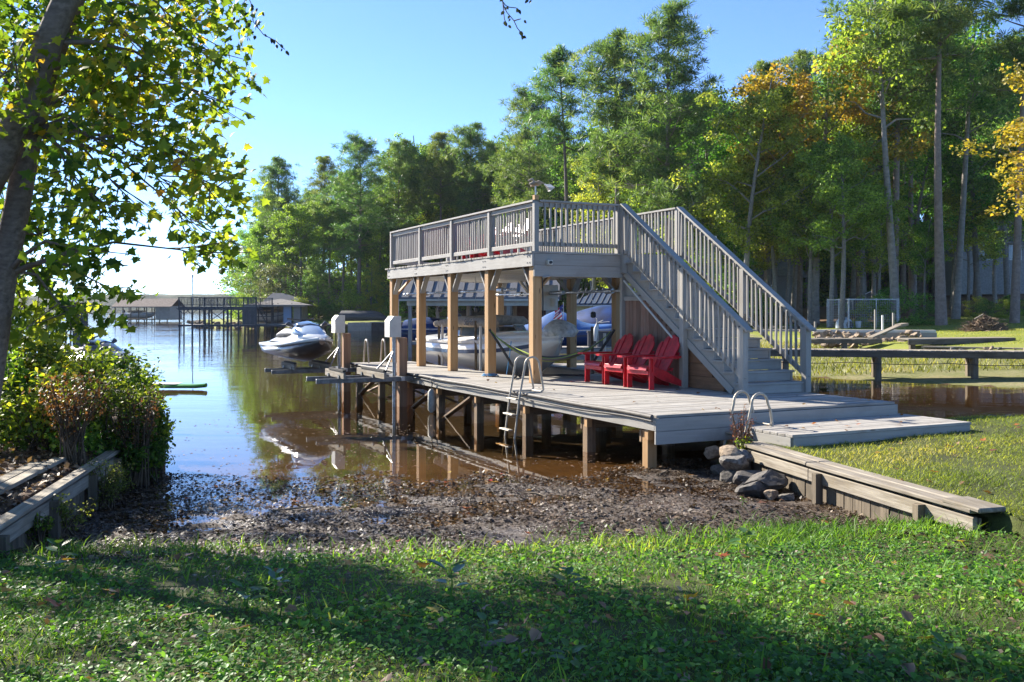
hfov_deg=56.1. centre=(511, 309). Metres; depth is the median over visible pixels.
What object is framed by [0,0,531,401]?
leaning tree
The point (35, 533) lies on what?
leafy bush
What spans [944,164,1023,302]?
leafy tree
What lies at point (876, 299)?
dog pen
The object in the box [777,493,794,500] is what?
rock
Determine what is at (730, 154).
leafy tree
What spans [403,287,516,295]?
winding shaft
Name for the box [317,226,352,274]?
leafy tree
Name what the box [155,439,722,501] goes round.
lake bed
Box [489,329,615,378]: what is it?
hammock
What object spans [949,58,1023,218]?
leafy tree
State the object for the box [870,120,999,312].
leafy tree
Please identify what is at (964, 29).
pine tree
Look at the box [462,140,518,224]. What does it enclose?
pine tree
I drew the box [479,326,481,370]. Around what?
guide pole
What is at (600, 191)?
leafy tree
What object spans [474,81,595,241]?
pine tree
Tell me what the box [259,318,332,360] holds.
water scooter
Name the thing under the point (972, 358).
footbridge
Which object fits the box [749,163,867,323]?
leafy tree
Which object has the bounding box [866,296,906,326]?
shrub
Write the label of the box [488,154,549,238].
pine tree
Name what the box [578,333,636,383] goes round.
adirondack chair
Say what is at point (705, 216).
leafy tree
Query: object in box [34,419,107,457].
leafy bush
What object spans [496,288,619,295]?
winding shaft
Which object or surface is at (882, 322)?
marker post
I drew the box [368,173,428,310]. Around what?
leafy tree
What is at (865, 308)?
shrub
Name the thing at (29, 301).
hills
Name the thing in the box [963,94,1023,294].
leafy tree
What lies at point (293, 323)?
shore walkway
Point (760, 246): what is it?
shrub
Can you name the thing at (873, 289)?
leafy tree
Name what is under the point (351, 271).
pine tree
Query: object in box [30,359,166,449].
leafy bush
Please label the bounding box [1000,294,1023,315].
shrub
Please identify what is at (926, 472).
lawn grass
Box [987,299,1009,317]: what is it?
shrub
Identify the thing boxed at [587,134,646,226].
pine tree
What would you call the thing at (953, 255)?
leafy tree
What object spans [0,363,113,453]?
leafy bush
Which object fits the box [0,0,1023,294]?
sky
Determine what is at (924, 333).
wall
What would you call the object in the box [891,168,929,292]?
leafy tree
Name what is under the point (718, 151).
leafy tree
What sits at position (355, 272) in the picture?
shrub
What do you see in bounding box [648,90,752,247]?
leafy tree
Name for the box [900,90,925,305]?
pine tree
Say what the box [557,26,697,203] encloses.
pine tree
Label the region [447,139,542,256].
leafy tree
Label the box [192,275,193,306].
light pole
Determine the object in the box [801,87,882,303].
leafy tree
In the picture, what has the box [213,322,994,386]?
deep lake bed
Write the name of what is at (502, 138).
leafy tree
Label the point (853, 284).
leafy tree
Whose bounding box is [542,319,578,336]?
bow cushion
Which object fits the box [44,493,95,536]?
leafy bush
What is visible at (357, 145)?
pine tree
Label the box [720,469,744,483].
rock
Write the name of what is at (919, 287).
leafy tree
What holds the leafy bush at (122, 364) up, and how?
on the bank
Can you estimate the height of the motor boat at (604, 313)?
1.865 m
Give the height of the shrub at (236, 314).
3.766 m
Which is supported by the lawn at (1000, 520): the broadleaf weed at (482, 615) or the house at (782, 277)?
the broadleaf weed at (482, 615)
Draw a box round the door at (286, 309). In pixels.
[283,306,290,322]
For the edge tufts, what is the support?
on the lawn at (1000, 520)
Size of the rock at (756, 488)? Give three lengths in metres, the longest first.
0.464 x 0.387 x 0.253 m
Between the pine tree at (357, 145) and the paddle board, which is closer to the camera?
the paddle board
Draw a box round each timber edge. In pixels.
[0,438,168,556]
[743,441,1005,531]
[921,346,1022,349]
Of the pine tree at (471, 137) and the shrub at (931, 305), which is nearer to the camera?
the shrub at (931, 305)
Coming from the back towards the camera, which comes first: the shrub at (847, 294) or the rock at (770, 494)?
the shrub at (847, 294)
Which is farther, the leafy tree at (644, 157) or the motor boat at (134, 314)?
the motor boat at (134, 314)
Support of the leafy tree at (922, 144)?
on the lawn at (910, 333)
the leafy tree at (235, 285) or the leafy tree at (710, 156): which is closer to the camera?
the leafy tree at (710, 156)
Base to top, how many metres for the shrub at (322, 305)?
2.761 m
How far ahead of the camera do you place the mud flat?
10.48 m
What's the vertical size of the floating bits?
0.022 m
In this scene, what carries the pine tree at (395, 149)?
on the forest floor
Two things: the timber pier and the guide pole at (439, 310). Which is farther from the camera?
the timber pier
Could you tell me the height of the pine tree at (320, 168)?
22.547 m
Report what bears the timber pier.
on the deep lake bed at (325, 327)
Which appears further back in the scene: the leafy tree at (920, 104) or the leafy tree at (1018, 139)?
the leafy tree at (920, 104)
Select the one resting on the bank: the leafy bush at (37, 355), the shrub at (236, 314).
the leafy bush at (37, 355)
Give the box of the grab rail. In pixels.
[363,339,386,384]
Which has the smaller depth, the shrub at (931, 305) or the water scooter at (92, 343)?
the water scooter at (92, 343)
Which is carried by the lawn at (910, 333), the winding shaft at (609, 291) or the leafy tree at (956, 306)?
the leafy tree at (956, 306)
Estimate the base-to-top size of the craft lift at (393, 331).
3.650 m
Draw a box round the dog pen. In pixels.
[827,298,898,327]
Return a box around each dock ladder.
[496,355,544,458]
[723,390,773,444]
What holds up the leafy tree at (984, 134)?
on the forest floor
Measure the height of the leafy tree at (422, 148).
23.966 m
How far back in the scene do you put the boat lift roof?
110.86 m
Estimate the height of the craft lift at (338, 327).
3.650 m
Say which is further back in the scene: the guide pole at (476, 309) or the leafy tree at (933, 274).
the leafy tree at (933, 274)
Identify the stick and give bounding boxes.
[272,506,316,510]
[521,492,546,496]
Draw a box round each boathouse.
[111,299,184,321]
[244,299,314,329]
[399,265,561,356]
[577,288,635,311]
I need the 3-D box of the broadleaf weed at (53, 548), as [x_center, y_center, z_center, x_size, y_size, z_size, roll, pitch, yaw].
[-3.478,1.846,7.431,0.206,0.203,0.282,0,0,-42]
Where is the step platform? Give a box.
[732,413,970,446]
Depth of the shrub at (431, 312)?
115.34 m
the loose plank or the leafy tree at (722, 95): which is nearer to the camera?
the loose plank
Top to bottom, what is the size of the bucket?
0.420 m
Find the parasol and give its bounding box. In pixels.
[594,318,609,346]
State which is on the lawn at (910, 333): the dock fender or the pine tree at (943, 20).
the pine tree at (943, 20)
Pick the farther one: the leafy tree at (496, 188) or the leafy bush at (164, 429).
the leafy tree at (496, 188)
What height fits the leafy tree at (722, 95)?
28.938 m
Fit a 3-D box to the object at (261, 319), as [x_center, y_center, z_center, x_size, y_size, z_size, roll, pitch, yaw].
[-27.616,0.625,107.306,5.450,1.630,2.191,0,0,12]
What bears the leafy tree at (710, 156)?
on the forest floor
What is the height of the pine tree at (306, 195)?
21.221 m
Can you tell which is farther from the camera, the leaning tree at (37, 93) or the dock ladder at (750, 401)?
the dock ladder at (750, 401)
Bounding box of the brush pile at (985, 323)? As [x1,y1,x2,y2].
[957,314,1015,331]
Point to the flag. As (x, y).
(558, 314)
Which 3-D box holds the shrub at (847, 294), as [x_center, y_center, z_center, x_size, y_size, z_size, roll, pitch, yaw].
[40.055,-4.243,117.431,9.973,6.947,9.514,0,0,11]
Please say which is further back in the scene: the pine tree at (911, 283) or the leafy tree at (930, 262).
the leafy tree at (930, 262)
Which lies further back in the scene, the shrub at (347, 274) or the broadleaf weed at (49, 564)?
the shrub at (347, 274)
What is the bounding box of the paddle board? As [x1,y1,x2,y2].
[152,383,206,387]
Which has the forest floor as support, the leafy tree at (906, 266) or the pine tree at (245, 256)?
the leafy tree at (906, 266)
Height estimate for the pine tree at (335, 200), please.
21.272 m
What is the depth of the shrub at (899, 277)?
119.30 m
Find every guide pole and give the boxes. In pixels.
[438,307,441,364]
[441,325,443,365]
[474,276,478,370]
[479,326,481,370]
[590,312,595,373]
[603,333,605,350]
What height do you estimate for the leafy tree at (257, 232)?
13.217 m
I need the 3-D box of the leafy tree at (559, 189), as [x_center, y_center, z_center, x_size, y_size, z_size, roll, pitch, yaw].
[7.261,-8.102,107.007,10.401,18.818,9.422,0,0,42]
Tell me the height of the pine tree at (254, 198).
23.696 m
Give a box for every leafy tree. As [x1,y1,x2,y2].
[220,229,264,302]
[232,258,266,311]
[236,219,283,306]
[238,210,282,277]
[259,198,338,301]
[269,210,322,295]
[275,198,337,315]
[300,260,336,319]
[316,201,372,311]
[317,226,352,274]
[330,188,412,313]
[345,208,404,307]
[357,260,389,314]
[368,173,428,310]
[371,132,469,312]
[377,150,462,261]
[400,158,463,307]
[442,187,484,310]
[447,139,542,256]
[476,179,547,315]
[497,132,536,160]
[507,148,553,187]
[523,171,580,251]
[539,152,592,298]
[546,143,605,293]
[547,152,639,289]
[552,121,609,309]
[603,184,665,291]
[604,112,699,236]
[608,88,691,248]
[630,80,742,116]
[634,88,717,124]
[634,132,742,267]
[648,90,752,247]
[657,173,744,319]
[661,89,765,275]
[667,71,845,325]
[685,201,778,320]
[706,146,836,317]
[711,116,800,314]
[715,109,746,231]
[729,30,934,322]
[731,145,801,324]
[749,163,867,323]
[752,194,829,324]
[754,97,841,272]
[760,140,909,327]
[764,118,834,309]
[790,114,924,321]
[792,131,898,328]
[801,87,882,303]
[803,113,841,307]
[808,0,966,322]
[809,72,932,291]
[819,219,907,292]
[820,99,908,296]
[834,199,922,321]
[835,115,912,319]
[868,41,989,297]
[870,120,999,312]
[871,31,1000,296]
[881,184,907,291]
[881,246,886,293]
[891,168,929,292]
[899,134,1014,308]
[899,220,960,318]
[900,35,1021,296]
[900,67,1015,290]
[905,5,1023,318]
[913,70,1023,311]
[924,188,1013,309]
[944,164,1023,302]
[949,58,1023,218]
[949,107,1014,297]
[960,76,1018,201]
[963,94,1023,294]
[973,146,1023,241]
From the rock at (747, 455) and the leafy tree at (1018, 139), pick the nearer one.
the rock at (747, 455)
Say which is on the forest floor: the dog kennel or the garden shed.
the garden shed
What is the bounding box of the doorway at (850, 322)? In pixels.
[846,321,852,327]
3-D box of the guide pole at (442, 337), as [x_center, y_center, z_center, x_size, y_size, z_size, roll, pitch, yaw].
[-1.814,1.685,25.008,0.065,2.610,0.065,0,0,-3]
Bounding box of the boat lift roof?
[263,293,313,328]
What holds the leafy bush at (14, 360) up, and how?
on the bank
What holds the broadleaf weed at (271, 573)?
on the lawn at (1000, 520)
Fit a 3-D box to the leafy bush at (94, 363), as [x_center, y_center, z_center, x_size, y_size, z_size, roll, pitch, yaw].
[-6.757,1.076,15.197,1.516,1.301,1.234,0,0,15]
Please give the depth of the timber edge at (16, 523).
9.07 m
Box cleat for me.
[482,373,498,375]
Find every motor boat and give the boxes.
[120,310,155,318]
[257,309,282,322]
[401,317,447,344]
[416,313,562,375]
[524,311,611,348]
[577,305,678,323]
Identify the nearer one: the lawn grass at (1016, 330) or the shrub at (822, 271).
the lawn grass at (1016, 330)
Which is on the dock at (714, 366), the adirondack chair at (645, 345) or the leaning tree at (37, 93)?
the adirondack chair at (645, 345)
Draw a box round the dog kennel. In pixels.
[836,317,852,327]
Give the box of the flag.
[553,302,563,339]
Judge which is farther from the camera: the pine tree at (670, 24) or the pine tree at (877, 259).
the pine tree at (877, 259)
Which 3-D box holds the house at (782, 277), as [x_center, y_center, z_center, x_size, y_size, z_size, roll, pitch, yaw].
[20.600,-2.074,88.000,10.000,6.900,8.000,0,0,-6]
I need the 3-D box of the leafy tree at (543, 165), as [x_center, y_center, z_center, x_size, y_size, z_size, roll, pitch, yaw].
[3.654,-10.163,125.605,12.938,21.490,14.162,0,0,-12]
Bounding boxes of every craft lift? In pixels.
[265,315,355,391]
[306,316,413,442]
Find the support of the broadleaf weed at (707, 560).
on the lawn at (1000, 520)
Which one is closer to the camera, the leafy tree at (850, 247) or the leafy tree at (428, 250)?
the leafy tree at (850, 247)
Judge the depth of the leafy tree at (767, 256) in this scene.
73.60 m
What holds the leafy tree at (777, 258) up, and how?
on the lawn at (910, 333)
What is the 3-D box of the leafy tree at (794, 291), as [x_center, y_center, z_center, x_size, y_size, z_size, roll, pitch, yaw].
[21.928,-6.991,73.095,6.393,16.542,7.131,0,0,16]
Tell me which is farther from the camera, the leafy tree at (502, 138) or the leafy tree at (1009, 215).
the leafy tree at (502, 138)
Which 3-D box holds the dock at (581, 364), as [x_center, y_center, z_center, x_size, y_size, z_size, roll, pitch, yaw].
[4.194,2.467,31.158,6.177,1.445,1.079,0,0,-8]
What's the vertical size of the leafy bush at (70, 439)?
1.293 m
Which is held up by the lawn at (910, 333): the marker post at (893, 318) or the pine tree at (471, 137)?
the marker post at (893, 318)
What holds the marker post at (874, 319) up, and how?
on the lawn at (910, 333)
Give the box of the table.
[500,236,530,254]
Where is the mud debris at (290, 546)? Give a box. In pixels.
[4,457,1023,562]
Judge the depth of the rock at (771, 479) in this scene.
11.40 m
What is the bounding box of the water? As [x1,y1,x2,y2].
[9,312,1023,450]
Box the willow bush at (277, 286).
[239,263,310,314]
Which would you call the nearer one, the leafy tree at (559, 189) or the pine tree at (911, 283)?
the pine tree at (911, 283)
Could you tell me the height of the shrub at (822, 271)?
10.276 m
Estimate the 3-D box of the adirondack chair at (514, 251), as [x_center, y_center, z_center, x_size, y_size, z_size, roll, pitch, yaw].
[-0.025,-1.624,21.972,1.090,0.964,0.810,0,0,-32]
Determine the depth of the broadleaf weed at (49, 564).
6.59 m
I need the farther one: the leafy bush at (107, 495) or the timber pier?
the timber pier
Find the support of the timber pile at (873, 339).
on the shore
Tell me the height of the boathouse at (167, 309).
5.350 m
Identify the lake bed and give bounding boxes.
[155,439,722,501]
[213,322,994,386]
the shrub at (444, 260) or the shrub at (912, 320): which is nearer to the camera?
the shrub at (912, 320)
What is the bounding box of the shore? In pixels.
[750,334,1023,387]
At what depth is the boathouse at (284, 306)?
104.81 m
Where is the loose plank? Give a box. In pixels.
[0,457,65,494]
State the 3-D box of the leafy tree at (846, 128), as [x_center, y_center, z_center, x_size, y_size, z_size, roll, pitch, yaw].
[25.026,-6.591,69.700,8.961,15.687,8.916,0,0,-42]
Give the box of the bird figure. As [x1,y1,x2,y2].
[528,178,554,199]
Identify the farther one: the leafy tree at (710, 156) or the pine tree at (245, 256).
the pine tree at (245, 256)
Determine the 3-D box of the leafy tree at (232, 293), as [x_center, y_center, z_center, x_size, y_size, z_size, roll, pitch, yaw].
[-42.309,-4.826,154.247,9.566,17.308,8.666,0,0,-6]
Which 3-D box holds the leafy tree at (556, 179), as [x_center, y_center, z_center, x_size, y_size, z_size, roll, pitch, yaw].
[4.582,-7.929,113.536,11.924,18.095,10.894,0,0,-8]
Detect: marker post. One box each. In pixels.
[874,310,875,329]
[881,315,883,329]
[892,313,894,325]
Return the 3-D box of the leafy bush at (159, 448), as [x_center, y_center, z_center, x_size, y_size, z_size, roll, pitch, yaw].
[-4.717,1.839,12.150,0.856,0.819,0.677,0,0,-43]
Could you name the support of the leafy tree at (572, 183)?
on the forest floor
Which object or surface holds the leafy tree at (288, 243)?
on the forest floor
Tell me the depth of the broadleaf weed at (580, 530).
8.49 m
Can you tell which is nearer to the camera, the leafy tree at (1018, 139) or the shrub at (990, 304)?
the leafy tree at (1018, 139)
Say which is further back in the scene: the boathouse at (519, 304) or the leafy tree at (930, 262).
the leafy tree at (930, 262)
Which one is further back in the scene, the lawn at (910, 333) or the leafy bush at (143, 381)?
the lawn at (910, 333)
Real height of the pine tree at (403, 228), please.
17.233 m
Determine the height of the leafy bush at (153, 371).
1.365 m
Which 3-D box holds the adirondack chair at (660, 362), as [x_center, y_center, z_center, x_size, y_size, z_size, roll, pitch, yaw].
[2.634,0.946,17.617,1.090,0.964,0.810,0,0,-32]
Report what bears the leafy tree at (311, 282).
on the lawn at (910, 333)
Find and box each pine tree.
[230,238,266,296]
[239,187,275,249]
[247,154,321,292]
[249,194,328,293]
[271,223,319,296]
[299,155,344,298]
[299,187,322,250]
[305,169,359,280]
[308,130,426,309]
[311,199,347,303]
[335,181,371,282]
[349,182,399,264]
[351,137,434,266]
[376,196,436,265]
[403,131,463,311]
[428,146,467,216]
[434,121,505,314]
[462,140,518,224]
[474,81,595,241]
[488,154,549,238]
[514,43,606,251]
[535,143,570,312]
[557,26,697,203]
[571,0,745,246]
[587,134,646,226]
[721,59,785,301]
[756,48,846,315]
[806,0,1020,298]
[810,35,891,313]
[816,0,1007,324]
[834,12,977,317]
[876,166,880,293]
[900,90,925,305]
[900,207,906,298]
[947,7,979,40]
[950,0,1023,322]
[976,36,1006,170]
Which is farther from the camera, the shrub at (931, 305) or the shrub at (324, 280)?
the shrub at (324, 280)
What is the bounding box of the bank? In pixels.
[0,403,117,514]
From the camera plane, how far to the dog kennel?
59.92 m
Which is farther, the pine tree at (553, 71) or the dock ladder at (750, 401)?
the pine tree at (553, 71)
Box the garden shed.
[845,291,884,312]
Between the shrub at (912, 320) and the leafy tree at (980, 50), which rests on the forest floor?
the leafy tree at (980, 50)
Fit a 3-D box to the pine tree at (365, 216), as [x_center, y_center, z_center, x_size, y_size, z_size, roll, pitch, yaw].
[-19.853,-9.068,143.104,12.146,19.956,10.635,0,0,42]
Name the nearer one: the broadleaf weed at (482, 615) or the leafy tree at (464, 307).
the broadleaf weed at (482, 615)
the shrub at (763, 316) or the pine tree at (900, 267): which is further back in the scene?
the pine tree at (900, 267)
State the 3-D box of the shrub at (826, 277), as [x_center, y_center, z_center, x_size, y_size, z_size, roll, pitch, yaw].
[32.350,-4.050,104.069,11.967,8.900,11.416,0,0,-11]
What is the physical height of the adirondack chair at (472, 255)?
0.964 m
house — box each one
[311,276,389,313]
[687,249,806,314]
[933,220,1023,294]
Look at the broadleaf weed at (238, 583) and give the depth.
5.71 m
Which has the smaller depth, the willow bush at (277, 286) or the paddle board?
the paddle board
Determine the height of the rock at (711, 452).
0.228 m
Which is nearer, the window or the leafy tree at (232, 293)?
the window
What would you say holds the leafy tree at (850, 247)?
on the lawn at (910, 333)
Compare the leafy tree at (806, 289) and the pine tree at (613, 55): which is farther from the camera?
the leafy tree at (806, 289)
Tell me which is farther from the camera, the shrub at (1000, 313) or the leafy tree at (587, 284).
the leafy tree at (587, 284)
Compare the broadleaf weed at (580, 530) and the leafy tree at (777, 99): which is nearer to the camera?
the broadleaf weed at (580, 530)
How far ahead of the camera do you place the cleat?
20.49 m
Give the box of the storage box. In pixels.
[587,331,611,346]
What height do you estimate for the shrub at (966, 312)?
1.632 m
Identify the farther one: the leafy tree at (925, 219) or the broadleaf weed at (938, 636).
the leafy tree at (925, 219)
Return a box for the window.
[1009,245,1021,259]
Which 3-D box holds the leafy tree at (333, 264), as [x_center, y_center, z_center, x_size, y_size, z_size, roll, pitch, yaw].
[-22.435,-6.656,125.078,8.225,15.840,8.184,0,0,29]
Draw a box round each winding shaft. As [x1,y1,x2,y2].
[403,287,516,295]
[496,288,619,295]
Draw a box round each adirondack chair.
[462,227,495,258]
[474,224,508,257]
[483,219,527,253]
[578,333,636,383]
[597,334,660,386]
[620,335,688,389]
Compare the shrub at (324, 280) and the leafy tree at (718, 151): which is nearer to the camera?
the leafy tree at (718, 151)
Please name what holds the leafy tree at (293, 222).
on the forest floor
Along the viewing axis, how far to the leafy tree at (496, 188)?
111.70 m
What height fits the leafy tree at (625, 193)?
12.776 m
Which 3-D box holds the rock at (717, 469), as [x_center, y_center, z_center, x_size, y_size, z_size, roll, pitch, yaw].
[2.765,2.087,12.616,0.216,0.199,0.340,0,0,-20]
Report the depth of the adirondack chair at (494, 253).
22.84 m
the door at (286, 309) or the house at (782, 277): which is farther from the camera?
the door at (286, 309)
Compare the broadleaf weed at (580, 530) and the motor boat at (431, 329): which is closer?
the broadleaf weed at (580, 530)
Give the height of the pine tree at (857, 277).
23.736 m
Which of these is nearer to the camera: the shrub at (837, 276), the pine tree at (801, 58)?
the pine tree at (801, 58)
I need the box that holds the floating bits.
[160,379,997,479]
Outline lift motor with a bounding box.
[543,285,564,309]
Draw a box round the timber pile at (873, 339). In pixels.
[797,323,1015,348]
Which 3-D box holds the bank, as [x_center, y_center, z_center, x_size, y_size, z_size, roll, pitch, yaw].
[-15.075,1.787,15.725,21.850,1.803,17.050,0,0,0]
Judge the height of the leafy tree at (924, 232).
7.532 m
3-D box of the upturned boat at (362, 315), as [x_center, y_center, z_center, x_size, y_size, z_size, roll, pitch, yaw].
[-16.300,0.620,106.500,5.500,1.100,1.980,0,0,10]
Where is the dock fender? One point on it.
(431, 400)
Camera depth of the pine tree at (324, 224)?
122.91 m
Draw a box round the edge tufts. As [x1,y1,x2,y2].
[0,488,1013,577]
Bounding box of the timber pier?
[177,297,293,331]
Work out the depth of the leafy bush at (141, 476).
11.83 m
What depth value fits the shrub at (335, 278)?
136.63 m
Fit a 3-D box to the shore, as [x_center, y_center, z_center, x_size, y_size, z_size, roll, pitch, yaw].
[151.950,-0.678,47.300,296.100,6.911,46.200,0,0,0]
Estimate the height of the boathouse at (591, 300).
3.022 m
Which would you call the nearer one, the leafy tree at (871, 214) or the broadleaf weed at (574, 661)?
the broadleaf weed at (574, 661)
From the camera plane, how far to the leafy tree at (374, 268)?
112.73 m
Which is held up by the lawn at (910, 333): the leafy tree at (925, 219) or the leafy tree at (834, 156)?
the leafy tree at (834, 156)
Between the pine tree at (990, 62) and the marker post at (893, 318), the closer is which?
the marker post at (893, 318)
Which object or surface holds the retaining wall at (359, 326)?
in the water
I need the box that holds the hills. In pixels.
[15,294,239,311]
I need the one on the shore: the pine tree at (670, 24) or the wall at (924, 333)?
the pine tree at (670, 24)
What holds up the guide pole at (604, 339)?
in the water
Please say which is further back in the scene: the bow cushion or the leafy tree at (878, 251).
the leafy tree at (878, 251)
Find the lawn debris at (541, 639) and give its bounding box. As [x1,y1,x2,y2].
[0,529,1023,681]
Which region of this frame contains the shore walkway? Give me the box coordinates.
[267,323,347,329]
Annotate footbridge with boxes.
[748,348,1023,380]
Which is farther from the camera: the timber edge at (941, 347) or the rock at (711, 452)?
the timber edge at (941, 347)
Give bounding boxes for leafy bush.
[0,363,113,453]
[1,348,54,444]
[6,310,86,424]
[25,354,114,465]
[25,512,53,547]
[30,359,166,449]
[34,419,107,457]
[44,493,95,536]
[53,338,121,394]
[82,458,134,509]
[84,367,164,403]
[96,355,171,423]
[98,411,161,488]
[99,337,165,386]
[103,381,167,487]
[108,394,171,480]
[112,433,175,483]
[136,382,181,471]
[729,405,755,447]
[734,436,753,449]
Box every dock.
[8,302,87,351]
[350,200,897,468]
[550,363,584,368]
[559,346,611,362]
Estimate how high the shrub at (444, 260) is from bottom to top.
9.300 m
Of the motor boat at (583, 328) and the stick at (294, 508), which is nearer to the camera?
the stick at (294, 508)
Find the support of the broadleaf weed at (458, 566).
on the lawn at (1000, 520)
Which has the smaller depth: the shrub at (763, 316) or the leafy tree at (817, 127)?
the shrub at (763, 316)
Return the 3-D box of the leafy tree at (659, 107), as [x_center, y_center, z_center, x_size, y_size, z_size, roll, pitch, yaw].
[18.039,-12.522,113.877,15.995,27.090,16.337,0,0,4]
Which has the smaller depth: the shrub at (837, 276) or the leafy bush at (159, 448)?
the leafy bush at (159, 448)
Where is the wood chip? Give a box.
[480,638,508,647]
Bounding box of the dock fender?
[428,378,434,412]
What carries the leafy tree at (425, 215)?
on the forest floor
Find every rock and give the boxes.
[704,445,719,459]
[710,464,725,474]
[719,445,740,456]
[719,455,748,470]
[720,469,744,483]
[732,470,761,485]
[735,480,766,496]
[739,449,753,461]
[743,469,787,490]
[763,489,778,500]
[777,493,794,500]
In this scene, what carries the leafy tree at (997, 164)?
on the forest floor
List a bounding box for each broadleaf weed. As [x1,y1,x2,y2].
[31,556,68,578]
[45,537,77,559]
[191,629,219,642]
[229,580,266,610]
[263,566,289,591]
[426,559,468,602]
[475,612,498,638]
[550,638,586,671]
[551,566,584,593]
[570,519,588,545]
[693,557,718,577]
[728,527,762,554]
[929,630,966,659]
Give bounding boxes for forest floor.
[236,290,1023,327]
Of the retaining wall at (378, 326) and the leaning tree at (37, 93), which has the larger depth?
the retaining wall at (378, 326)
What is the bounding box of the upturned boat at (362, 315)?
[339,311,386,320]
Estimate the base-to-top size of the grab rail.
1.259 m
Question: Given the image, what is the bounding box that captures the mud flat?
[14,459,888,560]
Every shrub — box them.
[212,255,282,317]
[228,292,252,319]
[273,271,345,315]
[292,296,318,320]
[317,298,341,319]
[327,288,366,315]
[330,261,387,290]
[330,272,348,311]
[338,249,415,310]
[382,297,413,317]
[428,256,483,310]
[428,306,447,316]
[552,280,596,312]
[749,289,782,326]
[750,237,829,285]
[757,234,848,304]
[803,235,871,297]
[803,239,867,306]
[819,250,871,298]
[845,294,886,327]
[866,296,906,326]
[875,282,932,325]
[881,244,931,293]
[910,298,934,324]
[962,295,987,315]
[968,299,1001,319]
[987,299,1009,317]
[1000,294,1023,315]
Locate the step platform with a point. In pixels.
(829, 431)
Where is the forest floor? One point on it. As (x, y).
(823, 314)
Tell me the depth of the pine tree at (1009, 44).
61.94 m
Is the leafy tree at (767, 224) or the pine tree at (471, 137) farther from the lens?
the pine tree at (471, 137)
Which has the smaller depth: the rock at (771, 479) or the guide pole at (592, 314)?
the rock at (771, 479)
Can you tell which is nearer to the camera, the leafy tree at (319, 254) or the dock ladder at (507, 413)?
the dock ladder at (507, 413)
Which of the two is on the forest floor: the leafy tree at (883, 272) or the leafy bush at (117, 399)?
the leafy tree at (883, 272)
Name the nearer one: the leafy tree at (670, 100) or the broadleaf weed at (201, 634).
the broadleaf weed at (201, 634)
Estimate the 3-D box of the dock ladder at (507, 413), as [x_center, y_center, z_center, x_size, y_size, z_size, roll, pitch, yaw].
[0.137,1.662,16.617,0.757,1.742,0.416,0,0,-26]
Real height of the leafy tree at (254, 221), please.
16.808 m
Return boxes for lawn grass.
[727,315,1023,345]
[782,414,1023,521]
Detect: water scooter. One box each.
[61,335,130,369]
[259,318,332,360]
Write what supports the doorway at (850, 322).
in the dog kennel
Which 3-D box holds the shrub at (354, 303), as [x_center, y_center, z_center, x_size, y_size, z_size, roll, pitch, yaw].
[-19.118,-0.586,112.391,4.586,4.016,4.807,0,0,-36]
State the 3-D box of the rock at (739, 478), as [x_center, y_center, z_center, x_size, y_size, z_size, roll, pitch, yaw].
[2.923,2.118,11.766,0.427,0.281,0.269,0,0,16]
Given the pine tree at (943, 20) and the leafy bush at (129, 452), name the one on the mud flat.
the leafy bush at (129, 452)
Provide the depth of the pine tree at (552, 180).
116.47 m
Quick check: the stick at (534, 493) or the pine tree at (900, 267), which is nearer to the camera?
the stick at (534, 493)
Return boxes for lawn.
[0,416,1023,681]
[186,315,1023,349]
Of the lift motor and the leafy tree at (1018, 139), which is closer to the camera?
the lift motor
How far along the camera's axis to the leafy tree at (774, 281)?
69.57 m
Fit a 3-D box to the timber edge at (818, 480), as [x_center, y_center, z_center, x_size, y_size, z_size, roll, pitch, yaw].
[3.641,2.028,10.560,0.402,0.624,4.515,0,0,-13]
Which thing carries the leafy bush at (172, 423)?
on the bank
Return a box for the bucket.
[855,321,860,327]
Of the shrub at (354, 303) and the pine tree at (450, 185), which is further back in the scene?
the pine tree at (450, 185)
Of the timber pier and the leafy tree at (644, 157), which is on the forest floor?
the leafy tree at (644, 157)
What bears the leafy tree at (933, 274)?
on the forest floor
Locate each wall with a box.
[348,322,371,330]
[370,322,402,330]
[753,329,936,344]

